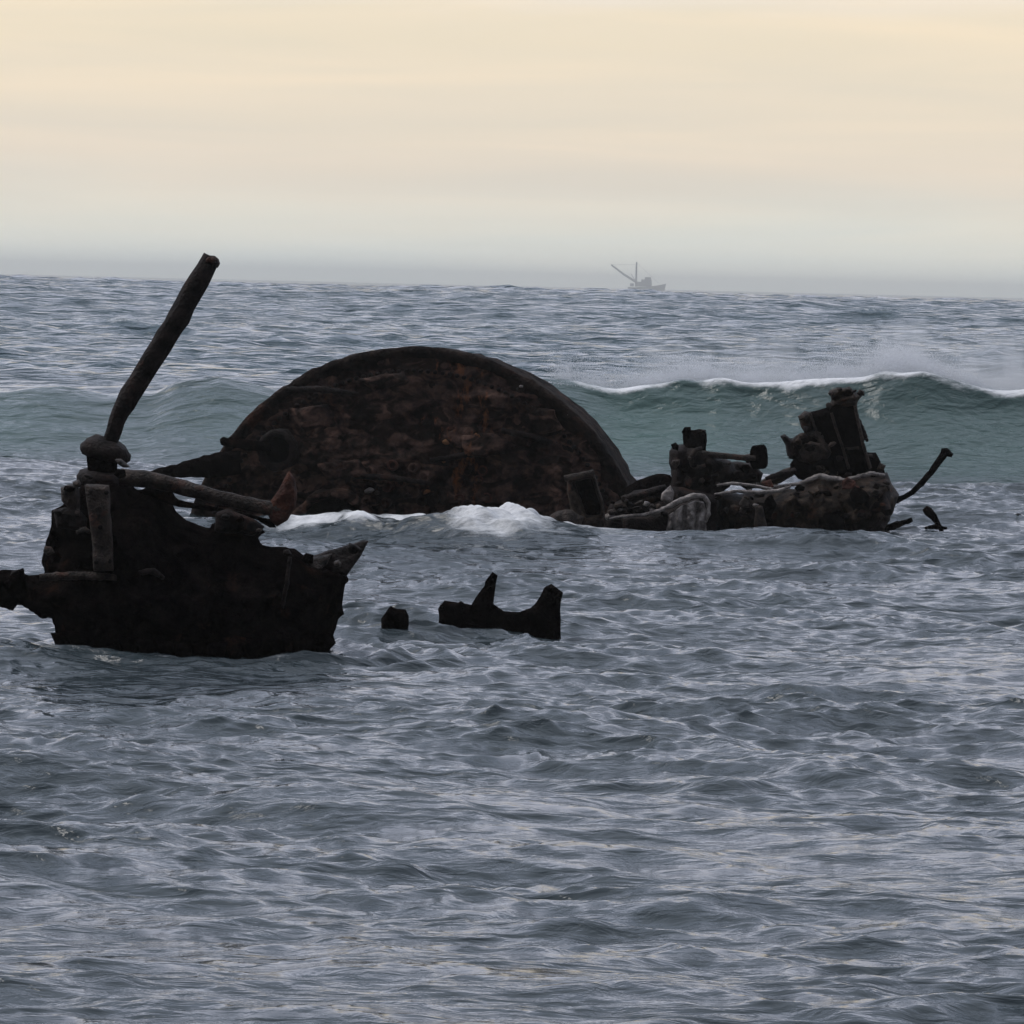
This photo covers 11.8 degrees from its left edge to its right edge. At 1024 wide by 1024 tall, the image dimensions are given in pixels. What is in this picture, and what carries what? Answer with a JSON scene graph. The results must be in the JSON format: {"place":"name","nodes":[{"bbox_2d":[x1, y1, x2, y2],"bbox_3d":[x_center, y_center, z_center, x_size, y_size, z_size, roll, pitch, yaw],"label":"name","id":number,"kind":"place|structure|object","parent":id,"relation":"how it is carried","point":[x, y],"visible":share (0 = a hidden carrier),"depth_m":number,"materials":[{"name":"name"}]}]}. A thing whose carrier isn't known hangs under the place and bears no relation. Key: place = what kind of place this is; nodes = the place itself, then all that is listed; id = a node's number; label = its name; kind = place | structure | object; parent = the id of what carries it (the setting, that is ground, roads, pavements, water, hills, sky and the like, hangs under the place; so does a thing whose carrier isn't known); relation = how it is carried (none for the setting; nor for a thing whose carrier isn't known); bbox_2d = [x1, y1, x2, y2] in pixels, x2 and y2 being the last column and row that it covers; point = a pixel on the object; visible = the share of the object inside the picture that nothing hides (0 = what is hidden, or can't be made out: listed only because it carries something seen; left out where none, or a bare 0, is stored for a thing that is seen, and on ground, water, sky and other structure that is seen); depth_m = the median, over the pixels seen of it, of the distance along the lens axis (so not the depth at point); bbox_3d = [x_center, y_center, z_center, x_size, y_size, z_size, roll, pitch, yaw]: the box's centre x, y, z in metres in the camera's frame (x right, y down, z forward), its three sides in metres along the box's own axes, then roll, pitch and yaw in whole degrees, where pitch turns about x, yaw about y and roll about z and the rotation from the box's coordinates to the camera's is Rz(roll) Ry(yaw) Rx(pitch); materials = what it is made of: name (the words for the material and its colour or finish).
{"place":"outdoors","nodes":[
{"label":"outdoors","id":0,"kind":"place"},
{"bbox_2d":[0,274,1023,1023],"bbox_3d":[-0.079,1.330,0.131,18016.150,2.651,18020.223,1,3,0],"label":"sea","id":1,"kind":"structure","parent":0,"point":[764,774],"depth_m":24.33,"materials":[{"name":"liquid"}]},
{"bbox_2d":[0,253,367,658],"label":"shipwreck section","id":2,"kind":"object","parent":1,"relation":"in","point":[129,567],"visible":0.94,"depth_m":29.23,"materials":[{"name":"black metal"}]},
{"bbox_2d":[151,346,636,516],"bbox_3d":[-1.057,0.662,46.934,4.814,4.490,1.582,2,3,7],"label":"boiler","id":3,"kind":"object","parent":1,"relation":"in","point":[406,430],"visible":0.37,"depth_m":46.45,"materials":[{"name":"metal"}]},
{"bbox_2d":[381,606,408,629],"bbox_3d":[-0.753,0.748,31.666,0.187,0.288,0.215,1,3,0],"label":"iron stump","id":4,"kind":"object","parent":1,"relation":"in","point":[392,617],"visible":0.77,"depth_m":31.58,"materials":[{"name":"black metal"}]},
{"bbox_2d":[438,572,562,638],"bbox_3d":[-0.076,0.635,32.138,0.811,0.492,0.272,1,3,0],"label":"wreck fragment","id":5,"kind":"object","parent":1,"relation":"in","point":[540,617],"visible":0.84,"depth_m":32.06,"materials":[{"name":"black metal"}]},
{"bbox_2d":[549,470,605,527],"bbox_3d":[0.626,-0.097,44.828,0.422,0.585,0.778,3,3,24],"label":"box frame","id":6,"kind":"object","parent":1,"relation":"on","point":[586,502],"visible":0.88,"depth_m":44.80,"materials":[{"name":"metal"}]},
{"bbox_2d":[611,262,665,290],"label":"fishing boat","id":7,"kind":"object","parent":1,"relation":"on","point":[645,283],"visible":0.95,"depth_m":3992.57,"materials":[{"name":"grey metal"}]},
{"bbox_2d":[621,427,767,495],"bbox_3d":[1.705,-0.372,46.029,1.355,0.860,0.733,1,3,0],"label":"pump wreck","id":8,"kind":"object","parent":1,"relation":"on","point":[694,464],"visible":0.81,"depth_m":45.81,"materials":[{"name":"metal"}]},
{"bbox_2d":[605,469,796,530],"bbox_3d":[1.746,-0.063,45.469,1.774,0.686,0.778,1,3,0],"label":"deck wreckage","id":9,"kind":"object","parent":1,"relation":"on","point":[664,507],"visible":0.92,"depth_m":45.24,"materials":[{"name":"metal"}]},
{"bbox_2d":[522,338,1023,395],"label":"spray","id":10,"kind":"object","parent":1,"relation":"on","point":[904,365],"visible":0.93,"depth_m":62.77,"materials":[{"name":"white liquid"}]},
{"bbox_2d":[717,386,952,532],"bbox_3d":[3.004,-0.386,46.167,2.243,1.580,1.498,1,3,0],"label":"engine wreck","id":11,"kind":"object","parent":1,"relation":"on","point":[845,483],"visible":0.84,"depth_m":45.88,"materials":[{"name":"metal"}]},
{"bbox_2d":[885,518,912,531],"bbox_3d":[3.556,0.122,45.852,0.330,0.147,0.078,1,3,0],"label":"iron shard","id":12,"kind":"object","parent":1,"relation":"on","point":[894,525],"visible":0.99,"depth_m":45.83,"materials":[{"name":"black metal"}]},
{"bbox_2d":[923,506,946,530],"bbox_3d":[3.962,0.084,46.306,0.229,0.280,0.169,1,3,0],"label":"leaning stick","id":13,"kind":"object","parent":1,"relation":"in","point":[929,512],"visible":0.92,"depth_m":46.31,"materials":[{"name":"black metal"}]},
{"bbox_2d":[0,0,1023,297],"label":"sky","id":14,"kind":"structure","parent":0,"point":[797,146],"materials":[{"name":"beige"}]}
]}

